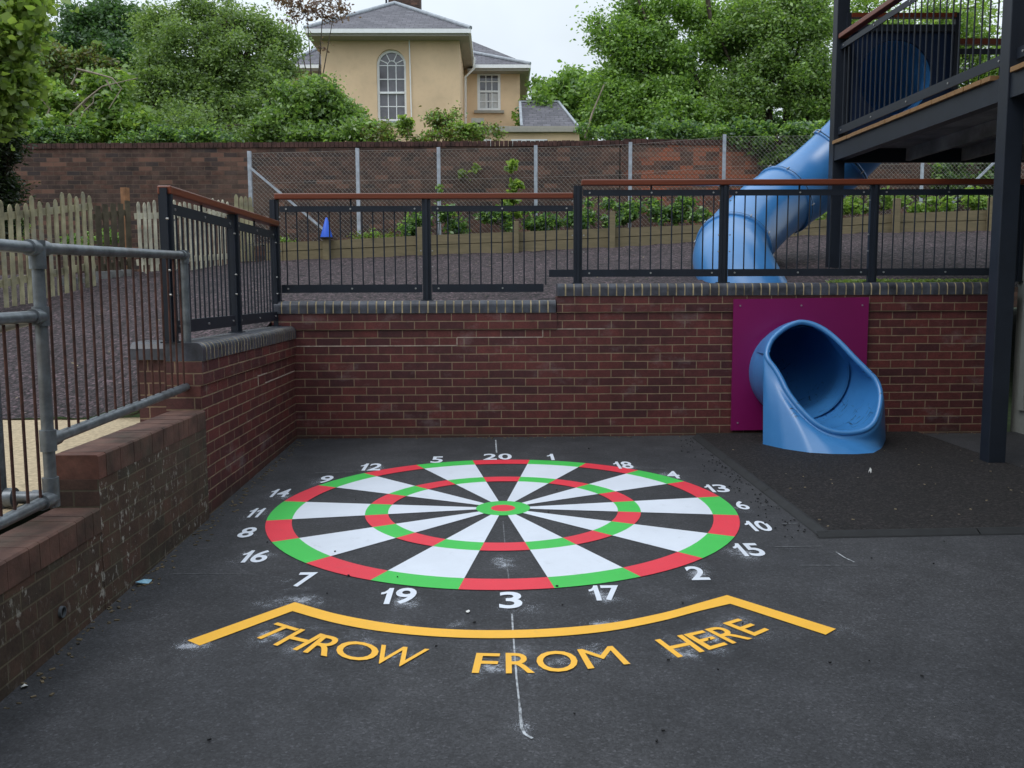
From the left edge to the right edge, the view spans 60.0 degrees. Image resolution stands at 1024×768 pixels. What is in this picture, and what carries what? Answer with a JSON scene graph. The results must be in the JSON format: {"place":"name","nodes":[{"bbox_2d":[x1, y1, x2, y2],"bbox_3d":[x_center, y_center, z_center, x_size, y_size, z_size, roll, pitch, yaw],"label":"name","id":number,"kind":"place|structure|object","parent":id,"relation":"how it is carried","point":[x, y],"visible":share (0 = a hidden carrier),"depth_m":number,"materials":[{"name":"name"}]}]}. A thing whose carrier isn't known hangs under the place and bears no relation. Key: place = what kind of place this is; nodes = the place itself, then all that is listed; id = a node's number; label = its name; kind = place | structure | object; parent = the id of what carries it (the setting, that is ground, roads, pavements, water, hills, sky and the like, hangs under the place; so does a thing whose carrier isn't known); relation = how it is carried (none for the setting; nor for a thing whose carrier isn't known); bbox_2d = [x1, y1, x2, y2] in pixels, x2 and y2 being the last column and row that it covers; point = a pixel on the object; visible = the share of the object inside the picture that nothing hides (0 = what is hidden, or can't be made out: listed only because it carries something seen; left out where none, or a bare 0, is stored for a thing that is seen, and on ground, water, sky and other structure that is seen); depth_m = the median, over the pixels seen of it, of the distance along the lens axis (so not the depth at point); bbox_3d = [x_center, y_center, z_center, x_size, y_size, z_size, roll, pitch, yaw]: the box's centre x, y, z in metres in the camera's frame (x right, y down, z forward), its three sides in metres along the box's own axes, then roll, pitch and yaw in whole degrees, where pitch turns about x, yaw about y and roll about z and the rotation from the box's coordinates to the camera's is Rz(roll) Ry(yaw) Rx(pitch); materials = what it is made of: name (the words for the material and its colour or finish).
{"place":"outdoors","nodes":[
{"label":"outdoors","id":0,"kind":"place"},
{"bbox_2d":[3,417,139,513],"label":"sandy path","id":1,"kind":"structure","parent":0,"point":[98,432],"depth_m":5.49,"materials":[{"name":"beige sand"}]},
{"bbox_2d":[0,321,270,418],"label":"rubber mulch slope","id":2,"kind":"structure","parent":0,"point":[13,376],"depth_m":7.24,"materials":[{"name":"grey rubber"}]},
{"bbox_2d":[10,247,789,397],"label":"fallen leaves","id":3,"kind":"object","parent":2,"relation":"on","point":[256,290],"visible":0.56,"depth_m":10.62,"materials":[{"name":"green plant"}]},
{"bbox_2d":[0,307,1016,534],"bbox_3d":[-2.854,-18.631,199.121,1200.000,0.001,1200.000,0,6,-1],"label":"ground","id":4,"kind":"structure","parent":0,"point":[20,522],"depth_m":15.48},
{"bbox_2d":[0,231,1017,351],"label":"rubber mulch playground","id":5,"kind":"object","parent":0,"point":[549,293],"visible":0.49,"depth_m":10.87},
{"bbox_2d":[0,132,42,240],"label":"conifer","id":6,"kind":"object","parent":5,"relation":"on","point":[10,190],"visible":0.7,"depth_m":11.29,"materials":[{"name":"green plant"}]},
{"bbox_2d":[0,0,78,150],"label":"tree","id":7,"kind":"object","parent":5,"relation":"on","point":[24,24],"visible":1,"depth_m":10.13,"materials":[{"name":"green plant"}]},
{"bbox_2d":[0,192,95,307],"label":"picket fence","id":8,"kind":"object","parent":5,"relation":"on","point":[17,214],"visible":0.84,"depth_m":10.96,"materials":[{"name":"beige wood"}]},
{"bbox_2d":[15,218,118,270],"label":"ground ivy","id":9,"kind":"object","parent":5,"relation":"on","point":[68,242],"visible":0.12,"depth_m":14.01,"materials":[{"name":"green plant"}]},
{"bbox_2d":[62,270,131,285],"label":"concrete kerb","id":10,"kind":"structure","parent":5,"relation":"on","point":[104,274],"depth_m":12.53,"materials":[{"name":"grey concrete"}]},
{"bbox_2d":[92,187,131,270],"bbox_3d":[-5.914,-2.259,13.094,0.148,1.326,0.707,2,7,24],"label":"picket fence","id":11,"kind":"object","parent":5,"relation":"on","point":[123,213],"visible":0.7,"depth_m":13.08,"materials":[{"name":"beige wood"}]},
{"bbox_2d":[134,198,228,273],"bbox_3d":[-4.805,-2.191,13.037,0.057,1.146,1.596,4,7,34],"label":"picket fence","id":12,"kind":"object","parent":5,"relation":"on","point":[145,216],"visible":0.41,"depth_m":12.91,"materials":[{"name":"beige wood"}]},
{"bbox_2d":[266,197,992,260],"bbox_3d":[2.557,-2.321,13.554,12.627,1.022,0.157,0,6,-1],"label":"timber edging","id":13,"kind":"object","parent":5,"relation":"on","point":[603,236],"visible":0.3,"depth_m":13.56,"materials":[{"name":"brown wood"}]},
{"bbox_2d":[320,217,333,238],"bbox_3d":[-2.817,-2.366,13.438,0.200,0.314,0.200,0,6,-1],"label":"traffic cone","id":14,"kind":"object","parent":13,"relation":"on","point":[325,232],"visible":0.88,"depth_m":13.39,"materials":[{"name":"blue plastic"}]},
{"bbox_2d":[0,432,1023,767],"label":"asphalt yard","id":15,"kind":"structure","parent":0,"point":[138,684],"depth_m":3.54,"materials":[{"name":"grey asphalt"}]},
{"bbox_2d":[0,410,208,701],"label":"weathered wall","id":16,"kind":"structure","parent":15,"relation":"on","point":[127,514],"depth_m":3.98,"materials":[{"name":"brick"}]},
{"bbox_2d":[0,239,190,529],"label":"pipe railing","id":17,"kind":"object","parent":16,"relation":"on","point":[49,438],"visible":1,"depth_m":3.84,"materials":[{"name":"metal"}]},
{"bbox_2d":[137,579,151,583],"bbox_3d":[-1.812,0.971,4.362,0.078,0.021,0.041,-3,7,-24],"label":"plastic scrap","id":18,"kind":"object","parent":15,"relation":"on","point":[146,581],"visible":1,"depth_m":4.36,"materials":[{"name":"blue plastic"}]},
{"bbox_2d":[130,326,296,514],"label":"side wall","id":19,"kind":"structure","parent":15,"relation":"on","point":[241,392],"depth_m":6.18,"materials":[{"name":"brick"}]},
{"bbox_2d":[157,185,281,342],"bbox_3d":[-2.123,-0.864,6.731,0.100,0.951,2.765,0,6,-1],"label":"railing","id":20,"kind":"object","parent":19,"relation":"on","point":[235,319],"visible":0.93,"depth_m":6.47,"materials":[{"name":"metal"}]},
{"bbox_2d":[3,433,975,708],"bbox_3d":[0.033,0.648,7.174,8.045,0.125,3.954,-5,8,-40],"label":"grit and leaf litter","id":21,"kind":"object","parent":15,"relation":"on","point":[193,545],"visible":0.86,"depth_m":4.55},
{"bbox_2d":[237,454,771,607],"bbox_3d":[-0.086,0.809,5.649,3.360,0.078,3.605,0,6,-1],"label":"dartboard marking","id":22,"kind":"object","parent":15,"relation":"on","point":[448,562],"visible":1,"depth_m":5.25,"materials":[{"name":"multicoloured"}]},
{"bbox_2d":[181,595,834,647],"bbox_3d":[0.047,1.034,3.868,3.007,0.021,0.811,0,6,-1],"label":"throw line marking","id":23,"kind":"object","parent":15,"relation":"on","point":[396,628],"visible":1,"depth_m":3.82,"materials":[{"name":"yellow paint"}]},
{"bbox_2d":[257,619,768,672],"bbox_3d":[-0.002,1.067,3.590,2.314,0.020,0.827,0,6,-1],"label":"throw lettering","id":24,"kind":"object","parent":15,"relation":"on","point":[478,661],"visible":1,"depth_m":3.57,"materials":[{"name":"yellow paint"}]},
{"bbox_2d":[173,440,853,738],"bbox_3d":[-0.034,0.836,5.454,3.974,0.111,3.742,6,8,45],"label":"chalk line","id":25,"kind":"object","parent":15,"relation":"on","point":[521,721],"visible":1,"depth_m":3.64,"materials":[{"name":"white paint"}]},
{"bbox_2d":[207,438,944,741],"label":"mulch crumbs","id":26,"kind":"object","parent":15,"relation":"on","point":[574,713],"visible":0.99,"depth_m":5.28,"materials":[{"name":"black rubber"}]},
{"bbox_2d":[271,282,988,438],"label":"retaining wall","id":27,"kind":"structure","parent":15,"relation":"on","point":[628,359],"depth_m":8.15,"materials":[{"name":"brick"}]},
{"bbox_2d":[268,193,572,300],"bbox_3d":[-0.831,-1.252,8.121,2.780,0.971,0.100,0,6,-1],"label":"railing","id":28,"kind":"object","parent":27,"relation":"on","point":[275,209],"visible":0.98,"depth_m":8.10,"materials":[{"name":"metal"}]},
{"bbox_2d":[549,179,1023,283],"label":"railing","id":29,"kind":"object","parent":27,"relation":"on","point":[723,272],"visible":0.91,"depth_m":8.14,"materials":[{"name":"metal"}]},
{"bbox_2d":[730,297,868,429],"bbox_3d":[2.643,-0.183,8.163,1.240,1.221,0.042,0,6,-1],"label":"backing panel","id":30,"kind":"object","parent":27,"relation":"attached to","point":[757,321],"visible":0.66,"depth_m":8.11,"materials":[{"name":"purple plastic"}]},
{"bbox_2d":[692,435,1023,537],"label":"rubber edging","id":31,"kind":"object","parent":15,"relation":"on","point":[808,522],"visible":1,"depth_m":5.12,"materials":[{"name":"black rubber"}]},
{"bbox_2d":[696,431,1023,532],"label":"rubber mulch pad","id":32,"kind":"object","parent":15,"relation":"on","point":[960,482],"visible":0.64,"depth_m":6.26,"materials":[{"name":"black rubber"}]},
{"bbox_2d":[693,40,929,453],"bbox_3d":[2.981,-1.711,9.351,2.294,4.120,4.462,3,7,29],"label":"tube slide","id":33,"kind":"object","parent":32,"relation":"on","point":[816,387],"visible":0.67,"depth_m":8.73,"materials":[{"name":"blue plastic"}]},
{"bbox_2d":[732,448,1010,526],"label":"pale chips","id":34,"kind":"object","parent":32,"relation":"on","point":[894,508],"visible":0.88,"depth_m":6.10,"materials":[{"name":"beige plant"}]},
{"bbox_2d":[825,0,1023,462],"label":"raised deck","id":35,"kind":"structure","parent":15,"relation":"on","point":[980,121],"depth_m":7.58,"materials":[{"name":"metal"}]},
{"bbox_2d":[843,12,959,135],"bbox_3d":[4.252,-3.353,9.691,1.227,1.355,0.090,0,6,-1],"label":"slide entrance","id":36,"kind":"object","parent":35,"relation":"attached to","point":[850,15],"visible":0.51,"depth_m":9.67,"materials":[{"name":"blue plastic"}]},
{"bbox_2d":[1010,246,1023,433],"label":"school building","id":37,"kind":"structure","parent":15,"relation":"on","point":[1017,416],"depth_m":8.25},
{"bbox_2d":[46,0,1002,140],"label":"sky","id":38,"kind":"structure","parent":0,"point":[536,32],"materials":[{"name":"white"}]},
{"bbox_2d":[244,216,860,245],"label":"planted bank","id":39,"kind":"structure","parent":0,"point":[264,244],"depth_m":13.77,"materials":[{"name":"green plant"}]},
{"bbox_2d":[234,194,254,261],"bbox_3d":[-4.267,-2.484,14.127,0.305,1.060,0.057,-2,6,-20],"label":"picket fence","id":40,"kind":"object","parent":39,"relation":"on","point":[247,203],"visible":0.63,"depth_m":14.10,"materials":[{"name":"beige wood"}]},
{"bbox_2d":[280,228,398,250],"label":"ground ivy","id":41,"kind":"object","parent":39,"relation":"on","point":[367,235],"visible":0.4,"depth_m":13.75,"materials":[{"name":"green plant"}]},
{"bbox_2d":[395,200,470,236],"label":"ground ivy","id":42,"kind":"object","parent":39,"relation":"on","point":[411,225],"visible":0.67,"depth_m":13.91,"materials":[{"name":"green plant"}]},
{"bbox_2d":[435,184,443,234],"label":"weed","id":43,"kind":"object","parent":39,"relation":"on","point":[439,186],"visible":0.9,"depth_m":14.22,"materials":[{"name":"green plant"}]},
{"bbox_2d":[499,158,524,219],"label":"weed","id":44,"kind":"object","parent":39,"relation":"on","point":[516,183],"visible":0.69,"depth_m":14.10,"materials":[{"name":"green plant"}]},
{"bbox_2d":[472,204,561,242],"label":"ground ivy","id":45,"kind":"object","parent":39,"relation":"on","point":[529,221],"visible":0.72,"depth_m":13.97,"materials":[{"name":"green plant"}]},
{"bbox_2d":[247,134,1023,242],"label":"chain link fence","id":46,"kind":"object","parent":39,"relation":"on","point":[438,171],"visible":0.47,"depth_m":14.33,"materials":[{"name":"metal"}]},
{"bbox_2d":[560,196,712,228],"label":"ground ivy","id":47,"kind":"object","parent":39,"relation":"on","point":[666,212],"visible":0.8,"depth_m":13.92,"materials":[{"name":"green plant"}]},
{"bbox_2d":[815,185,988,227],"bbox_3d":[5.994,-2.785,14.079,3.260,0.785,0.687,0,6,-1],"label":"ground ivy","id":48,"kind":"object","parent":39,"relation":"on","point":[858,208],"visible":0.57,"depth_m":13.96,"materials":[{"name":"green plant"}]},
{"bbox_2d":[825,277,988,282],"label":"grass","id":49,"kind":"structure","parent":0,"point":[901,280],"depth_m":8.47,"materials":[{"name":"green plant"}]},
{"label":"garden ground","id":50,"kind":"structure","parent":0,"visible":0},
{"bbox_2d":[37,33,77,90],"bbox_3d":[-10.910,-5.418,20.216,2.243,5.805,2.653,-4,7,-31],"label":"tree","id":51,"kind":"object","parent":50,"relation":"on","point":[43,35],"visible":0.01,"depth_m":19.81,"materials":[{"name":"green plant"}]},
{"bbox_2d":[37,39,125,96],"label":"shrub","id":52,"kind":"object","parent":50,"relation":"on","point":[65,63],"visible":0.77,"depth_m":18.72,"materials":[{"name":"green plant"}]},
{"bbox_2d":[17,61,162,142],"bbox_3d":[-7.920,-4.019,15.991,3.125,3.872,2.034,0,6,-1],"label":"shrub","id":53,"kind":"object","parent":50,"relation":"on","point":[104,122],"visible":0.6,"depth_m":15.81,"materials":[{"name":"green plant"}]},
{"bbox_2d":[41,68,137,126],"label":"dead branches","id":54,"kind":"object","parent":53,"relation":"attached to","point":[86,99],"visible":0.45,"depth_m":15.59,"materials":[{"name":"brown wood"}]},
{"bbox_2d":[40,0,157,142],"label":"tree","id":55,"kind":"object","parent":50,"relation":"on","point":[89,23],"visible":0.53,"depth_m":21.63,"materials":[{"name":"green plant"}]},
{"bbox_2d":[79,95,284,142],"bbox_3d":[-7.790,-4.345,19.350,7.843,3.815,1.618,0,6,-1],"label":"hedge","id":56,"kind":"object","parent":50,"relation":"on","point":[126,137],"depth_m":19.06,"materials":[{"name":"green plant"}]},
{"bbox_2d":[112,0,314,142],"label":"tree","id":57,"kind":"object","parent":50,"relation":"on","point":[167,81],"visible":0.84,"depth_m":17.32,"materials":[{"name":"green plant"}]},
{"bbox_2d":[238,69,385,141],"bbox_3d":[-3.646,-4.032,16.644,2.938,3.729,2.113,0,6,-1],"label":"shrub","id":58,"kind":"object","parent":50,"relation":"on","point":[316,108],"visible":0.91,"depth_m":16.17,"materials":[{"name":"green plant"}]},
{"bbox_2d":[267,0,361,77],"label":"tree","id":59,"kind":"object","parent":50,"relation":"on","point":[314,9],"visible":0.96,"depth_m":24.97,"materials":[{"name":"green plant"}]},
{"bbox_2d":[284,0,582,145],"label":"house","id":60,"kind":"structure","parent":50,"relation":"on","point":[393,59],"depth_m":29.19,"materials":[{"name":"beige paint"}]},
{"bbox_2d":[377,50,406,123],"bbox_3d":[-3.952,-9.762,29.147,1.206,2.391,0.270,0,6,-1],"label":"window","id":61,"kind":"structure","parent":60,"relation":"in","point":[391,64],"depth_m":29.24,"materials":[{"name":"grey glass"}]},
{"bbox_2d":[474,74,503,112],"bbox_3d":[-0.854,-10.787,32.845,1.103,1.482,0.190,0,6,-1],"label":"window","id":62,"kind":"structure","parent":60,"relation":"in","point":[488,85],"depth_m":32.90,"materials":[{"name":"white glass"}]},
{"bbox_2d":[511,139,546,143],"bbox_3d":[0.580,-7.893,29.844,1.213,0.674,0.040,0,6,-1],"label":"window","id":63,"kind":"structure","parent":60,"relation":"in","point":[530,140],"depth_m":29.79,"materials":[{"name":"white paint"}]},
{"bbox_2d":[358,100,508,142],"bbox_3d":[-1.416,-3.613,15.988,2.728,3.002,1.227,0,6,-1],"label":"bush","id":64,"kind":"object","parent":50,"relation":"on","point":[441,125],"visible":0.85,"depth_m":15.83,"materials":[{"name":"green plant"}]},
{"bbox_2d":[391,114,479,140],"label":"bush","id":65,"kind":"object","parent":50,"relation":"on","point":[410,122],"visible":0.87,"depth_m":15.53,"materials":[{"name":"green plant"}]},
{"bbox_2d":[0,139,1023,306],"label":"garden wall","id":66,"kind":"structure","parent":50,"relation":"on","point":[100,174],"depth_m":14.98,"materials":[{"name":"brick"}]},
{"bbox_2d":[18,119,244,143],"bbox_3d":[-6.750,-3.326,15.377,4.338,2.500,0.900,0,6,-1],"label":"creeper","id":67,"kind":"object","parent":66,"relation":"attached to","point":[77,134],"visible":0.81,"depth_m":15.26,"materials":[{"name":"green plant"}]},
{"bbox_2d":[458,163,481,191],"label":"weed","id":68,"kind":"object","parent":66,"relation":"attached to","point":[461,172],"visible":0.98,"depth_m":14.88,"materials":[{"name":"green plant"}]},
{"bbox_2d":[703,113,829,168],"bbox_3d":[4.663,-3.513,15.139,2.653,2.240,1.275,0,6,-1],"label":"ivy","id":69,"kind":"object","parent":66,"relation":"attached to","point":[798,131],"visible":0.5,"depth_m":14.86,"materials":[{"name":"green plant"}]},
{"bbox_2d":[928,163,994,221],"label":"ivy","id":70,"kind":"object","parent":66,"relation":"attached to","point":[943,168],"visible":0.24,"depth_m":14.90,"materials":[{"name":"green plant"}]},
{"bbox_2d":[511,59,605,140],"bbox_3d":[2.160,-7.938,32.922,4.632,8.102,3.537,0,6,-1],"label":"tree","id":71,"kind":"object","parent":50,"relation":"on","point":[569,80],"visible":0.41,"depth_m":32.25,"materials":[{"name":"green plant"}]},
{"bbox_2d":[573,112,715,140],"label":"creeper","id":72,"kind":"object","parent":50,"relation":"on","point":[620,130],"visible":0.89,"depth_m":15.55,"materials":[{"name":"green plant"}]},
{"bbox_2d":[584,85,603,138],"bbox_3d":[1.466,-4.859,15.804,0.367,0.943,0.043,0,6,-1],"label":"leaning pole","id":73,"kind":"object","parent":72,"relation":"on","point":[593,111],"visible":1,"depth_m":15.79,"materials":[{"name":"grey metal"}]},
{"bbox_2d":[566,0,756,138],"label":"tree","id":74,"kind":"object","parent":50,"relation":"on","point":[647,74],"visible":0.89,"depth_m":17.44,"materials":[{"name":"green plant"}]},
{"bbox_2d":[600,109,827,139],"bbox_3d":[6.870,-4.492,19.603,10.048,3.943,1.521,0,6,-1],"label":"hedge","id":75,"kind":"object","parent":50,"relation":"on","point":[777,120],"visible":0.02,"depth_m":19.16,"materials":[{"name":"green plant"}]},
{"bbox_2d":[691,0,851,139],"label":"tree","id":76,"kind":"object","parent":50,"relation":"on","point":[779,35],"visible":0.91,"depth_m":17.17,"materials":[{"name":"green plant"}]},
{"bbox_2d":[819,0,1002,122],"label":"tree","id":77,"kind":"object","parent":50,"relation":"on","point":[865,7],"visible":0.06,"depth_m":18.20,"materials":[{"name":"green plant"}]}
]}

